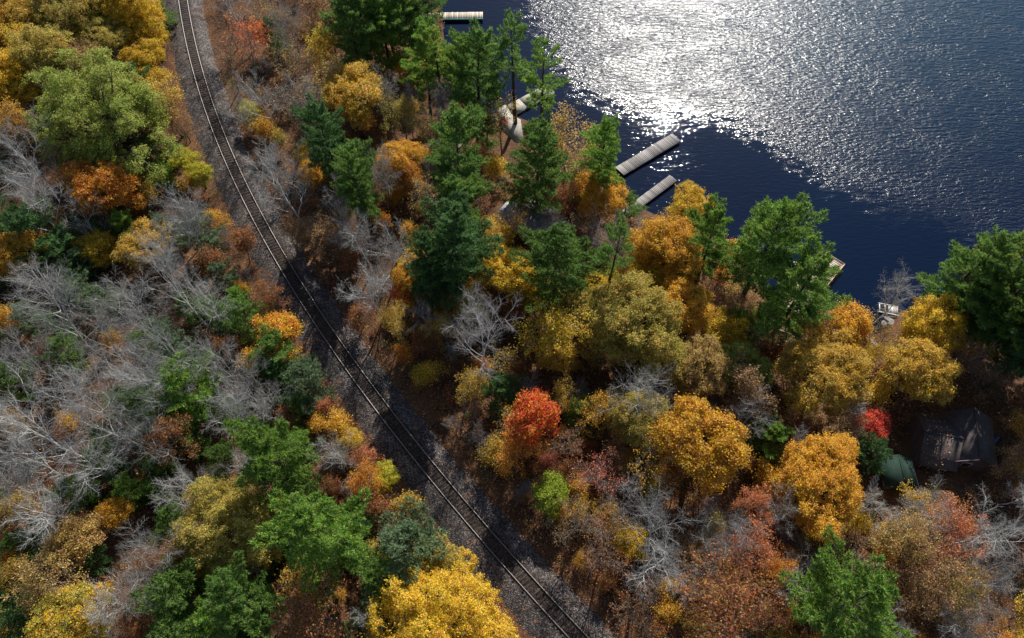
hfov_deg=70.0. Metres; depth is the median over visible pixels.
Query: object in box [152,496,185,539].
young pine
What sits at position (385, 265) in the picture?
bare shrub
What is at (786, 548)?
autumn shrub
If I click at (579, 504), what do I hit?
autumn tree
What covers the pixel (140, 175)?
young pine
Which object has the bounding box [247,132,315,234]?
bare tree
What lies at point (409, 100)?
bare tree
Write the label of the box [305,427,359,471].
bare tree
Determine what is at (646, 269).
autumn tree
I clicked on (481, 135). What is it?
young pine
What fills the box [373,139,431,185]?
autumn tree
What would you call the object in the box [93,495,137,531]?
autumn tree
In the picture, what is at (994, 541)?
bare tree
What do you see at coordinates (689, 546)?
autumn tree
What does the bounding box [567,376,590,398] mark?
bare shrub
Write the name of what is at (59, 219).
autumn tree
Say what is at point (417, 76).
pine tree
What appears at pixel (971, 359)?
autumn tree
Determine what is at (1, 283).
young pine
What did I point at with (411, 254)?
autumn tree
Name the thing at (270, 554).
young pine
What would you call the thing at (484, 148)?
autumn tree
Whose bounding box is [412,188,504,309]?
pine tree
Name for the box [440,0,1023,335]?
lake
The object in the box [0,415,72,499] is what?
bare tree
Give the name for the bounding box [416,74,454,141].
bare tree
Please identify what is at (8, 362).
young pine
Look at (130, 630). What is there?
autumn tree
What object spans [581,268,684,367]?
autumn tree
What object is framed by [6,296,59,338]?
young pine
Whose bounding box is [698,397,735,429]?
autumn tree
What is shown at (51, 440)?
bare tree
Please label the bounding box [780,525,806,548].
bare shrub
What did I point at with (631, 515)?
bare shrub
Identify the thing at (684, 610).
undergrowth
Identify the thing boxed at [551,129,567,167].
autumn tree
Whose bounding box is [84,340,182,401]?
bare tree
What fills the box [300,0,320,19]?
autumn shrub
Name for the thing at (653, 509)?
bare tree
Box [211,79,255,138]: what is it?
bare tree
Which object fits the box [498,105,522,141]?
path
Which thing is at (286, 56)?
autumn tree
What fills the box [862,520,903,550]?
autumn tree
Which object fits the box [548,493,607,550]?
autumn tree
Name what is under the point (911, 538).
autumn tree
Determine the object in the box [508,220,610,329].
pine tree
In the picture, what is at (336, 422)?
autumn shrub
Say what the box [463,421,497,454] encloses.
bare shrub
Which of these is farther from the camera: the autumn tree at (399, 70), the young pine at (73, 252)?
the autumn tree at (399, 70)
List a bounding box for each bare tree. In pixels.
[0,106,71,200]
[0,157,74,243]
[0,160,54,218]
[0,252,79,327]
[0,320,79,392]
[0,345,16,393]
[0,360,88,481]
[0,397,29,436]
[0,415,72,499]
[0,468,31,493]
[0,476,88,549]
[1,254,121,360]
[24,343,146,441]
[26,429,132,499]
[42,366,137,459]
[52,295,159,373]
[61,192,113,252]
[62,570,142,635]
[75,263,158,316]
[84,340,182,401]
[91,404,183,476]
[102,611,128,637]
[106,278,182,355]
[108,344,201,418]
[113,516,197,600]
[113,546,179,622]
[123,227,207,327]
[126,308,219,386]
[135,323,221,375]
[135,547,169,566]
[145,182,208,249]
[146,457,218,512]
[149,183,206,250]
[160,195,217,247]
[161,267,240,335]
[181,498,232,538]
[191,329,247,390]
[195,373,257,439]
[211,0,256,49]
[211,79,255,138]
[211,347,296,425]
[216,444,275,490]
[234,66,286,129]
[237,547,258,580]
[238,134,301,204]
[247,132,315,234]
[249,387,283,425]
[260,0,310,75]
[271,595,296,634]
[272,72,333,138]
[288,47,313,84]
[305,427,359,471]
[316,172,354,235]
[326,205,383,269]
[336,256,393,320]
[349,584,385,637]
[351,216,418,296]
[356,136,396,196]
[358,63,399,128]
[371,148,401,208]
[388,82,428,139]
[388,595,416,628]
[401,293,437,337]
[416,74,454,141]
[419,154,451,187]
[424,131,460,165]
[438,280,524,379]
[500,140,530,183]
[511,371,542,404]
[521,205,567,249]
[579,212,630,266]
[595,468,647,526]
[596,361,675,417]
[609,475,701,580]
[623,209,650,249]
[626,518,701,605]
[643,378,677,410]
[675,493,750,556]
[685,528,748,581]
[705,506,770,567]
[724,382,778,442]
[734,630,753,637]
[755,481,798,539]
[768,563,812,612]
[777,423,815,453]
[782,536,824,573]
[840,392,869,419]
[857,484,895,517]
[871,506,919,541]
[872,262,932,324]
[878,599,919,637]
[898,474,957,537]
[918,482,1023,575]
[936,585,1000,637]
[939,613,1002,637]
[949,535,1023,622]
[959,530,1001,566]
[997,474,1023,510]
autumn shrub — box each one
[0,407,27,433]
[2,546,25,572]
[54,409,79,432]
[96,324,123,349]
[136,471,157,483]
[175,171,200,194]
[191,186,207,205]
[200,207,231,227]
[232,278,251,296]
[248,113,280,146]
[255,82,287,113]
[262,44,276,61]
[270,126,288,151]
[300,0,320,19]
[305,410,327,433]
[306,194,320,205]
[311,34,335,60]
[317,472,348,500]
[322,402,353,437]
[330,580,347,605]
[340,206,358,220]
[358,109,376,135]
[364,210,393,231]
[370,189,382,208]
[375,99,388,112]
[384,179,408,209]
[388,342,416,365]
[404,298,415,313]
[407,96,418,118]
[411,199,427,219]
[427,291,452,315]
[438,309,455,326]
[455,325,472,342]
[460,272,481,299]
[466,312,480,321]
[468,356,491,373]
[477,292,493,306]
[489,298,503,314]
[495,457,515,476]
[496,298,526,327]
[505,359,526,373]
[517,488,533,503]
[525,461,539,473]
[550,494,573,530]
[558,424,570,435]
[562,358,583,373]
[563,468,591,504]
[571,547,588,570]
[575,200,591,218]
[579,439,597,456]
[589,565,618,594]
[599,491,622,518]
[605,564,619,576]
[609,384,627,398]
[613,588,630,605]
[619,445,638,473]
[632,472,668,504]
[646,617,665,637]
[651,459,665,481]
[651,597,683,630]
[654,480,679,504]
[679,610,710,634]
[686,554,708,570]
[687,500,698,514]
[693,509,728,539]
[710,263,731,289]
[714,234,742,263]
[731,498,749,512]
[750,522,767,535]
[753,578,769,596]
[764,501,786,522]
[766,625,786,637]
[773,539,805,568]
[796,530,812,548]
[846,328,880,352]
[900,618,929,637]
[941,611,976,630]
[1005,482,1023,498]
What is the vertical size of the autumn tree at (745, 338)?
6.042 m
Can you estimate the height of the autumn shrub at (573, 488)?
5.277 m
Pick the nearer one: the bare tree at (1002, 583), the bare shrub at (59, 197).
the bare tree at (1002, 583)
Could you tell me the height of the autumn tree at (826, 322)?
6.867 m
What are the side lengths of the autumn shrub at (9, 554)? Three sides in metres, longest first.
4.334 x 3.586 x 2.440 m
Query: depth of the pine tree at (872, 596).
69.73 m
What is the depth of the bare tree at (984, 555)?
79.42 m
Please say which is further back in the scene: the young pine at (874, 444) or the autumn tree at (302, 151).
the autumn tree at (302, 151)
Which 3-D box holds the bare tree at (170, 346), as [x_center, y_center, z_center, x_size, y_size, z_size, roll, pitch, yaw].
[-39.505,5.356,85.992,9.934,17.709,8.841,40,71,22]
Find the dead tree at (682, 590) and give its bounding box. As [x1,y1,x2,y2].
[666,573,702,607]
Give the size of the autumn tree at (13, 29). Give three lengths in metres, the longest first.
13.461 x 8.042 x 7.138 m
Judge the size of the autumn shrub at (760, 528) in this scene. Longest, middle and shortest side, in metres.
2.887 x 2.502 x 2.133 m
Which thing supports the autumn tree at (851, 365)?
on the ground
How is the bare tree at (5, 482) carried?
on the ground
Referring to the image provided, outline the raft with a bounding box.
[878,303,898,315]
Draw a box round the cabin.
[497,198,573,250]
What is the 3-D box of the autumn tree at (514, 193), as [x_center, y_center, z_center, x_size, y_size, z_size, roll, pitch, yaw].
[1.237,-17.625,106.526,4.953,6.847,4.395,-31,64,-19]
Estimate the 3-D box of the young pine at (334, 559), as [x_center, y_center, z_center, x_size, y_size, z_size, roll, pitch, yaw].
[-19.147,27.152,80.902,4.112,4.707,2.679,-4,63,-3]
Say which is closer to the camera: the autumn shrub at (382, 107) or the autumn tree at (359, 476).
the autumn tree at (359, 476)
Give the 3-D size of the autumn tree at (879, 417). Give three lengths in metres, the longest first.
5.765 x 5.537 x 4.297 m
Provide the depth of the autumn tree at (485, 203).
100.38 m
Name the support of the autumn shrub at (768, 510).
on the ground
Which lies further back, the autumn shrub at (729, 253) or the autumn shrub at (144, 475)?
the autumn shrub at (729, 253)
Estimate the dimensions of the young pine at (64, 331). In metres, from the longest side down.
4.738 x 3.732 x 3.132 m
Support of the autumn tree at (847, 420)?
on the ground
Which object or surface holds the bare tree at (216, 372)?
on the ground
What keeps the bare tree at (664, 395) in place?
on the ground
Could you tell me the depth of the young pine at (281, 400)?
90.14 m
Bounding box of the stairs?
[869,471,880,486]
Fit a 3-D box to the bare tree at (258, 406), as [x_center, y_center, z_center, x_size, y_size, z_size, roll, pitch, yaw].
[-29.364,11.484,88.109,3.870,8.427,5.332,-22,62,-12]
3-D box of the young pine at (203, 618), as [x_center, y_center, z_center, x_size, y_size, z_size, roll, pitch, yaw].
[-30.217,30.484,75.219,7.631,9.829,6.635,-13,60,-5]
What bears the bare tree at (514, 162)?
on the ground
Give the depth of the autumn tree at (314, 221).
99.72 m
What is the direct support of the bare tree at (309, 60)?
on the ground
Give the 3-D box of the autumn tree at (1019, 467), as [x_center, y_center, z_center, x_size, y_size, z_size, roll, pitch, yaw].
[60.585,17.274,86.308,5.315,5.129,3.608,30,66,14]
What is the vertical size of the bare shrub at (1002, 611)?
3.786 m
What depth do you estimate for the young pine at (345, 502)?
83.53 m
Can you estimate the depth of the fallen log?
97.70 m
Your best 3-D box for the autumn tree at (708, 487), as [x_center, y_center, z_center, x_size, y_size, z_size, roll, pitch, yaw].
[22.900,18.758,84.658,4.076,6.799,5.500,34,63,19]
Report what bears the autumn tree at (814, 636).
on the ground
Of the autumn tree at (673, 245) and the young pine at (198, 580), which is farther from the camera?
the autumn tree at (673, 245)
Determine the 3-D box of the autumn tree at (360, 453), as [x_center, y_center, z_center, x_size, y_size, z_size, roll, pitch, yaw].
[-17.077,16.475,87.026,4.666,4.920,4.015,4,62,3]
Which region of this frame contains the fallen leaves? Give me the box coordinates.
[0,0,1023,637]
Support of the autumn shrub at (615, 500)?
on the ground
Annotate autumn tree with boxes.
[0,0,40,48]
[0,0,60,30]
[0,18,49,70]
[0,46,35,110]
[0,68,47,109]
[0,95,38,158]
[0,102,37,151]
[0,124,16,162]
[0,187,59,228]
[0,228,47,282]
[0,304,27,337]
[0,486,42,527]
[0,514,7,539]
[0,548,107,621]
[0,553,28,594]
[0,605,24,637]
[5,22,84,90]
[21,579,114,637]
[22,44,184,188]
[27,0,114,45]
[29,133,87,198]
[34,335,70,368]
[36,509,110,572]
[39,203,78,238]
[52,158,147,220]
[59,38,112,79]
[69,1,134,69]
[70,228,117,267]
[71,508,95,531]
[81,0,167,41]
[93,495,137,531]
[106,613,154,637]
[110,216,173,269]
[111,593,156,637]
[114,37,166,74]
[116,9,157,56]
[131,70,186,137]
[132,61,175,93]
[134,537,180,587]
[136,180,162,210]
[137,30,166,61]
[138,409,204,468]
[158,28,170,48]
[159,521,231,585]
[164,110,202,141]
[168,146,203,170]
[169,474,283,576]
[183,160,214,189]
[188,589,210,609]
[192,244,234,275]
[200,0,241,48]
[205,472,260,533]
[207,30,247,91]
[209,332,241,357]
[221,6,270,83]
[223,224,261,262]
[234,344,261,372]
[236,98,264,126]
[244,0,289,50]
[245,17,275,45]
[246,268,291,317]
[246,309,303,361]
[255,35,308,92]
[260,65,320,144]
[264,490,291,544]
[267,562,361,637]
[271,5,307,56]
[271,215,311,264]
[272,403,305,431]
[273,563,318,603]
[274,618,319,637]
[290,204,354,248]
[292,138,311,163]
[295,0,338,64]
[296,119,314,154]
[296,157,326,190]
[296,213,357,270]
[299,56,346,124]
[301,22,341,76]
[314,394,337,415]
[315,58,384,137]
[327,245,367,281]
[328,92,369,142]
[332,423,364,457]
[342,299,376,335]
[344,455,388,503]
[346,442,385,468]
[357,66,391,114]
[361,546,519,637]
[362,493,395,524]
[364,538,390,558]
[371,459,400,495]
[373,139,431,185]
[375,299,412,344]
[378,93,430,140]
[386,52,408,81]
[386,283,412,309]
[386,489,424,520]
[390,259,416,296]
[395,246,424,266]
[396,160,425,200]
[397,59,425,93]
[399,217,418,244]
[399,317,443,358]
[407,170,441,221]
[408,359,449,388]
[411,532,468,596]
[415,113,449,154]
[418,310,470,353]
[431,12,443,40]
[447,284,484,328]
[452,365,492,405]
[460,384,494,436]
[461,139,493,172]
[468,174,497,217]
[468,211,506,243]
[470,242,536,299]
[470,430,512,468]
[479,90,518,154]
[481,151,513,182]
[484,221,516,265]
[485,340,520,384]
[491,398,534,443]
[493,426,549,478]
[496,204,529,245]
[501,176,532,200]
[505,386,562,447]
[507,275,544,313]
[509,293,595,360]
[524,101,597,181]
[526,280,552,317]
[530,327,579,376]
[531,468,572,521]
[533,179,573,219]
[534,450,561,469]
[543,421,587,460]
[547,455,588,480]
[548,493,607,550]
[549,376,582,415]
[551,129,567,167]
[553,285,595,332]
[559,178,584,220]
[560,446,631,495]
[562,383,623,438]
[567,494,597,523]
[568,196,611,251]
[570,127,606,170]
[570,166,630,219]
[570,282,626,331]
[578,504,634,586]
[579,268,621,289]
[579,324,635,375]
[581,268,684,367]
[589,493,631,545]
[591,437,634,475]
[592,403,627,445]
[603,214,657,266]
[604,387,670,457]
[607,569,672,637]
[610,262,628,276]
[611,522,652,563]
[619,212,706,285]
[622,255,667,296]
[626,235,646,266]
[627,428,682,494]
[635,323,690,388]
[644,391,753,487]
[648,272,716,334]
[650,568,683,603]
[656,529,710,572]
[658,456,692,494]
[665,179,717,235]
[666,382,705,403]
[672,332,730,397]
[674,541,787,637]
[692,469,728,499]
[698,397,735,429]
[699,304,751,347]
[701,271,736,310]
[701,512,788,578]
[718,329,747,352]
[718,339,776,394]
[719,288,751,318]
[720,280,753,303]
[722,346,784,419]
[726,289,764,314]
[732,481,781,531]
[734,454,762,477]
[735,585,797,637]
[741,322,785,351]
[748,301,759,327]
[750,455,782,490]
[752,334,785,369]
[753,478,792,506]
[755,549,798,593]
[761,408,823,444]
[763,444,784,474]
[771,318,877,419]
[771,430,866,545]
[772,586,808,631]
[803,308,838,336]
[805,624,823,637]
[821,399,872,443]
[825,297,874,346]
[826,441,858,466]
[834,536,888,576]
[836,502,876,536]
[851,342,888,369]
[854,404,893,445]
[858,374,896,410]
[861,314,906,364]
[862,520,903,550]
[866,362,890,386]
[868,506,945,567]
[869,544,897,571]
[876,333,963,406]
[887,578,921,617]
[890,546,990,622]
[897,477,944,521]
[898,292,970,352]
[907,588,930,620]
[914,492,995,574]
[916,554,989,635]
[939,562,992,614]
[942,328,1002,391]
[961,356,1021,406]
[972,612,1013,637]
[989,438,1023,483]
[992,615,1023,637]
[1004,454,1023,477]
[1005,406,1023,441]
[1008,589,1023,620]
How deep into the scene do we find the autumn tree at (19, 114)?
107.08 m
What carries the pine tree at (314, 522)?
on the ground
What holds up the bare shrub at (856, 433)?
on the ground
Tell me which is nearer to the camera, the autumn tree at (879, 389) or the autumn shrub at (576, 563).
the autumn shrub at (576, 563)
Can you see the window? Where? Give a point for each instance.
(966, 464)
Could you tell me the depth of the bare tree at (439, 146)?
105.10 m
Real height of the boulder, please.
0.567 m
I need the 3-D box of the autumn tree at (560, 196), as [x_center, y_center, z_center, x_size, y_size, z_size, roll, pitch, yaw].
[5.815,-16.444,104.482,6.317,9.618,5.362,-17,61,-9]
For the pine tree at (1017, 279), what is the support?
on the ground
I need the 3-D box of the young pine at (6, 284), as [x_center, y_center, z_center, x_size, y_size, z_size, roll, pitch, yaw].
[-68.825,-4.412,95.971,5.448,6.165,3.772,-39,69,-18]
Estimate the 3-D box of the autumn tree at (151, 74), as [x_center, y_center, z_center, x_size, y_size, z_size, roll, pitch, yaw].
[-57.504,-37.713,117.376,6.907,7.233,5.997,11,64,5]
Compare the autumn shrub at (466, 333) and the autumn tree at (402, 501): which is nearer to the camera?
the autumn tree at (402, 501)
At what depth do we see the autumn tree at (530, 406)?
81.01 m
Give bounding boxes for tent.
[874,454,917,489]
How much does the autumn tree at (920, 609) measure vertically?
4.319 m
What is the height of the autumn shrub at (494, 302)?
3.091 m
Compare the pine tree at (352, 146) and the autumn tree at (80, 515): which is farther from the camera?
the pine tree at (352, 146)
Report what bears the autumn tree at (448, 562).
on the ground
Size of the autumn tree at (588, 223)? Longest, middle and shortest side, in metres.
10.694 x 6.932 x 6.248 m
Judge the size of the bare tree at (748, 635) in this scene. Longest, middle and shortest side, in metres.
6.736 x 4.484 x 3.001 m
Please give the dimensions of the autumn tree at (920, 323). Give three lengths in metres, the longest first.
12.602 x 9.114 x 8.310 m
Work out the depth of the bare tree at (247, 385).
83.53 m
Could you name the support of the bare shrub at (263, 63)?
on the ground
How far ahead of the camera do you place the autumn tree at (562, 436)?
83.94 m
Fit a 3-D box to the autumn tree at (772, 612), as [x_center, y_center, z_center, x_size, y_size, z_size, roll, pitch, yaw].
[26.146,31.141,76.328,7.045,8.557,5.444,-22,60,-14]
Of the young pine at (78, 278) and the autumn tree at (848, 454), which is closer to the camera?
the autumn tree at (848, 454)
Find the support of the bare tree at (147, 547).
on the ground
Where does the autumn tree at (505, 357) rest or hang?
on the ground
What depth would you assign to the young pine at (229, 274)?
98.71 m
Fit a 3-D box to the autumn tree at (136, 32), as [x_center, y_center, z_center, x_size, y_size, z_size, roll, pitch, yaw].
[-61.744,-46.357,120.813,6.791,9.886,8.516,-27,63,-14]
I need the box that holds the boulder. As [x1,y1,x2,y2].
[884,317,893,325]
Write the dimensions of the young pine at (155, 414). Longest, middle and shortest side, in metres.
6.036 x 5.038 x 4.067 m
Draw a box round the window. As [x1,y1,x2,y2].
[960,462,972,466]
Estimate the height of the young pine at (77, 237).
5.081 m
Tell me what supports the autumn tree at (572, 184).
on the ground
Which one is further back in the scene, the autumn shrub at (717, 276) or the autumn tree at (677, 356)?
the autumn shrub at (717, 276)
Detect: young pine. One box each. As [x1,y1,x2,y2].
[0,150,10,171]
[0,191,13,211]
[0,194,85,281]
[0,270,17,285]
[0,275,10,300]
[0,325,14,344]
[0,353,16,381]
[0,356,36,409]
[0,485,11,504]
[0,528,50,564]
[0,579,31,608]
[0,589,36,637]
[2,200,53,237]
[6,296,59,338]
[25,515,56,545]
[29,593,58,617]
[39,331,90,373]
[44,466,105,516]
[48,321,78,341]
[55,268,103,312]
[56,254,91,285]
[57,219,82,247]
[62,245,107,280]
[69,539,112,578]
[77,435,118,478]
[81,217,117,249]
[81,283,125,328]
[86,421,124,447]
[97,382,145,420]
[98,453,135,488]
[105,470,153,511]
[107,208,148,247]
[114,371,176,432]
[116,59,159,91]
[122,554,211,637]
[125,327,155,363]
[129,132,183,171]
[129,155,157,187]
[134,446,178,485]
[136,472,175,505]
[137,312,182,351]
[138,590,219,637]
[142,402,175,441]
[146,159,178,191]
[146,528,172,550]
[148,210,188,261]
[152,349,226,425]
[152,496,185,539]
[153,1,179,31]
[168,392,201,428]
[169,410,209,451]
[173,290,205,325]
[175,434,214,463]
[178,211,226,257]
[180,566,205,594]
[184,583,256,637]
[195,292,229,326]
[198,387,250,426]
[200,438,235,478]
[201,468,224,491]
[202,366,223,392]
[203,300,235,339]
[206,256,240,296]
[219,292,274,344]
[222,284,250,312]
[231,624,257,637]
[244,322,302,379]
[245,553,287,582]
[246,414,275,437]
[247,540,281,574]
[251,604,277,637]
[257,355,300,396]
[262,12,291,55]
[270,537,299,557]
[271,389,309,415]
[279,351,336,414]
[283,471,322,506]
[284,392,314,430]
[288,425,321,456]
[326,555,352,574]
[340,491,368,518]
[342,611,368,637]
[346,539,412,613]
[353,507,377,547]
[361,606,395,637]
[373,494,450,591]
[420,0,446,25]
[474,111,499,150]
[477,370,528,421]
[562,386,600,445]
[565,158,591,205]
[609,190,649,222]
[719,303,757,328]
[742,302,775,346]
[742,410,795,469]
[853,430,893,476]
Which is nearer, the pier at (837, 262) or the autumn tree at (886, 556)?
the autumn tree at (886, 556)
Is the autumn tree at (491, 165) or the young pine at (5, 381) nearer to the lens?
the young pine at (5, 381)
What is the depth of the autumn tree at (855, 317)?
94.35 m
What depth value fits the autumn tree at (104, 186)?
98.36 m
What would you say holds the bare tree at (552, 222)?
on the ground
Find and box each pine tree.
[202,550,292,637]
[221,414,321,506]
[248,486,371,612]
[290,91,349,181]
[313,0,399,69]
[322,0,375,65]
[329,137,384,219]
[330,150,381,238]
[352,0,410,84]
[376,2,408,53]
[383,0,436,64]
[398,15,447,116]
[399,0,440,55]
[401,223,456,314]
[407,24,456,119]
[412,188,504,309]
[424,99,495,200]
[435,172,485,250]
[441,36,475,109]
[447,17,512,123]
[489,8,529,124]
[497,107,570,213]
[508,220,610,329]
[518,35,570,118]
[579,112,624,193]
[590,214,634,282]
[680,192,739,284]
[707,192,829,303]
[753,230,852,344]
[777,524,915,637]
[914,225,1022,317]
[924,258,1015,342]
[956,256,1023,348]
[959,230,1023,297]
[964,287,1023,365]
[981,328,1023,389]
[994,272,1023,350]
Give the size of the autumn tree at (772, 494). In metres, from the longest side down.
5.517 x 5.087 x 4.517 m
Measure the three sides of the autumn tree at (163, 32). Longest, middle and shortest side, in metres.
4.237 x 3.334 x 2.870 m
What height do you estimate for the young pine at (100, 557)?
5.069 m
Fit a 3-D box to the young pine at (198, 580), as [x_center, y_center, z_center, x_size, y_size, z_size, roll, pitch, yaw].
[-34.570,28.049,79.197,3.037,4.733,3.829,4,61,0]
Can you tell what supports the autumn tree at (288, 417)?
on the ground
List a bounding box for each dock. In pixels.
[433,12,482,20]
[616,134,680,175]
[620,175,676,215]
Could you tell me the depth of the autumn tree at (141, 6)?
116.66 m
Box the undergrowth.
[0,1,1023,637]
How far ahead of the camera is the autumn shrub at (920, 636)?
77.09 m
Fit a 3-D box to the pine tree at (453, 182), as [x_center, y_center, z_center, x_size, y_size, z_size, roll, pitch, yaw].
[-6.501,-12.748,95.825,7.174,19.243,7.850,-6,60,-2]
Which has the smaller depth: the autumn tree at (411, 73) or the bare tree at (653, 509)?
the bare tree at (653, 509)
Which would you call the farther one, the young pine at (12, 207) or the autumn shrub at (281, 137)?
the autumn shrub at (281, 137)
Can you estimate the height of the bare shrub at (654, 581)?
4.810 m
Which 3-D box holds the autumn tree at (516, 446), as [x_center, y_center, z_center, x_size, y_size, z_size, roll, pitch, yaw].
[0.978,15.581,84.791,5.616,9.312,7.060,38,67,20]
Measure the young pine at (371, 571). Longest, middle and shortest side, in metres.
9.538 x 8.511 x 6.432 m
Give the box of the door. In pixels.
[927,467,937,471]
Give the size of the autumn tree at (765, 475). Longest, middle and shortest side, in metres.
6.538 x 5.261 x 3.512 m
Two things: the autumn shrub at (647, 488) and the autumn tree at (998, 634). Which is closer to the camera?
the autumn tree at (998, 634)
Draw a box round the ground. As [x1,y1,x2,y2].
[0,0,1023,637]
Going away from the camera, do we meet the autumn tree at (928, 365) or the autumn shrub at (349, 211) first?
the autumn tree at (928, 365)
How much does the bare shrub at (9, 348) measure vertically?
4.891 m
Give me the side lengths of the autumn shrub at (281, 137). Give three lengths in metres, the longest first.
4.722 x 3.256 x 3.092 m
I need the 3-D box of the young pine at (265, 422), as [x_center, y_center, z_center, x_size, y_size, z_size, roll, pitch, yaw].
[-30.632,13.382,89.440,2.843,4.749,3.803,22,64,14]
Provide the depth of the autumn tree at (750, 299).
97.04 m
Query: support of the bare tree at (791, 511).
on the ground
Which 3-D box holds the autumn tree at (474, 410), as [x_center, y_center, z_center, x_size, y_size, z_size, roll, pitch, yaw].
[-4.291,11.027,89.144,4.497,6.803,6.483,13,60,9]
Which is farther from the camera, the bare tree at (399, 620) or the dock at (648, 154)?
the dock at (648, 154)
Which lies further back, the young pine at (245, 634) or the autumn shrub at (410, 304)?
the autumn shrub at (410, 304)
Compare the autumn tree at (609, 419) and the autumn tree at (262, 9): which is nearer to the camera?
the autumn tree at (609, 419)
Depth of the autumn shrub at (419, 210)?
105.45 m
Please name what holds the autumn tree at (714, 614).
on the ground
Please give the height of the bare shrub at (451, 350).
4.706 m
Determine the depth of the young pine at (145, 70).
113.39 m
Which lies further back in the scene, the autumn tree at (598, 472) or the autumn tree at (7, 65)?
the autumn tree at (7, 65)
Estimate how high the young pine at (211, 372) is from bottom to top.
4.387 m
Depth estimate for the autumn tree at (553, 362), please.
89.75 m
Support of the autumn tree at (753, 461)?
on the ground
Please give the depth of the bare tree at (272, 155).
102.41 m
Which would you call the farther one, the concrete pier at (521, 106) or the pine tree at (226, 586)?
the concrete pier at (521, 106)
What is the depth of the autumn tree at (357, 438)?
86.83 m
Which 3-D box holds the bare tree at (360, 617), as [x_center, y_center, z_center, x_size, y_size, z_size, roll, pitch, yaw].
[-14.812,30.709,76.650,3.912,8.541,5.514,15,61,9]
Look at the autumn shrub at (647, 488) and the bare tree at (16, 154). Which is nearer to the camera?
the autumn shrub at (647, 488)
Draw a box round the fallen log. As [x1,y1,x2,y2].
[385,321,417,335]
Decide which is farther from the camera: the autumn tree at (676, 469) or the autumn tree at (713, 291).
the autumn tree at (713, 291)
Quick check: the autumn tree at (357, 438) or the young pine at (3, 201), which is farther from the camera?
the young pine at (3, 201)
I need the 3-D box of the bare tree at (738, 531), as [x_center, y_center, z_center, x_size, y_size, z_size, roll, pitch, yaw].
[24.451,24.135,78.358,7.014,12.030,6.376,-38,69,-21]
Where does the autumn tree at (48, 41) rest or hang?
on the ground
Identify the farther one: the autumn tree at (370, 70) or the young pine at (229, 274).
the autumn tree at (370, 70)
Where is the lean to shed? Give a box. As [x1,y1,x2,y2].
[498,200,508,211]
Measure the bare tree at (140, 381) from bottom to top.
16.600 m
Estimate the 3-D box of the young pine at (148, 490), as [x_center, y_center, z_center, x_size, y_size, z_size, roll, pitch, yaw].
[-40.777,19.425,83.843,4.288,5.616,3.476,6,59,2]
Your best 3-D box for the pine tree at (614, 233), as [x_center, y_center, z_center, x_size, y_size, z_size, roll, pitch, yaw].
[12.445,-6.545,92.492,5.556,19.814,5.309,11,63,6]
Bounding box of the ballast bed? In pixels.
[164,0,618,637]
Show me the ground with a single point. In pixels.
(960, 478)
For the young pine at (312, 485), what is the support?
on the ground
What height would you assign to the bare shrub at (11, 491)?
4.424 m
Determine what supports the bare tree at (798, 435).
on the ground
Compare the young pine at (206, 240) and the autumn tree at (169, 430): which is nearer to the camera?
the autumn tree at (169, 430)
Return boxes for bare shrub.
[0,341,23,359]
[0,486,23,497]
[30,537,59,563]
[47,192,70,215]
[113,316,133,337]
[162,250,193,273]
[218,228,231,247]
[227,17,247,44]
[236,267,251,281]
[256,56,275,80]
[328,458,343,472]
[339,474,352,496]
[353,291,370,304]
[378,259,395,272]
[422,167,435,184]
[440,414,462,430]
[444,342,467,362]
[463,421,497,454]
[507,478,534,504]
[541,517,557,531]
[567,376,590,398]
[616,508,640,532]
[620,578,630,595]
[621,560,639,585]
[648,568,661,594]
[701,387,728,407]
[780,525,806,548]
[836,423,865,445]
[987,601,1013,620]
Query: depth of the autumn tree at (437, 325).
92.24 m
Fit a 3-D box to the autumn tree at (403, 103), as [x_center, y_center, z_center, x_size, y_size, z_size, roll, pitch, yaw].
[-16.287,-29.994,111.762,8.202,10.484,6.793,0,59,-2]
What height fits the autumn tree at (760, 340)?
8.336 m
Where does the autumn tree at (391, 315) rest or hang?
on the ground
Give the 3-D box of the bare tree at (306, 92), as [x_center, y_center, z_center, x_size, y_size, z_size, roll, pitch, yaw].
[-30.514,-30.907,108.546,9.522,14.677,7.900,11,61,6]
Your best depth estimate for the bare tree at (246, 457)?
80.63 m
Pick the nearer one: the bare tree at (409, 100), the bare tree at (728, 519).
the bare tree at (728, 519)
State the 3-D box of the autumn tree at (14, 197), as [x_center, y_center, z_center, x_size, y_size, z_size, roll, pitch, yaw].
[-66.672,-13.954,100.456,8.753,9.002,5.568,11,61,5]
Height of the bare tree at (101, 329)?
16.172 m
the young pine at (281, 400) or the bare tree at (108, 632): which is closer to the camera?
the bare tree at (108, 632)
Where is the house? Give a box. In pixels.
[907,407,997,472]
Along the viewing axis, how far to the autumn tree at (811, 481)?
79.20 m
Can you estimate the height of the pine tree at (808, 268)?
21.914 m
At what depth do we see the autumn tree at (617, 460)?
84.32 m
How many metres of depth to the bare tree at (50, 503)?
73.75 m
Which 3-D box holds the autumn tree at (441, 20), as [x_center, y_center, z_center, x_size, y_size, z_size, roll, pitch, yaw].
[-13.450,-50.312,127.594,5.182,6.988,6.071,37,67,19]
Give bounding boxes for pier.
[508,89,553,114]
[785,250,844,316]
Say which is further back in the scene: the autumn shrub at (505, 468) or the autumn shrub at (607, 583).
the autumn shrub at (505, 468)
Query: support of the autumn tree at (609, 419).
on the ground
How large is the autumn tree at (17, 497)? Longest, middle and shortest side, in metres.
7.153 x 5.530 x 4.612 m
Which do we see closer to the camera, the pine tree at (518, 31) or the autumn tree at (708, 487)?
the autumn tree at (708, 487)

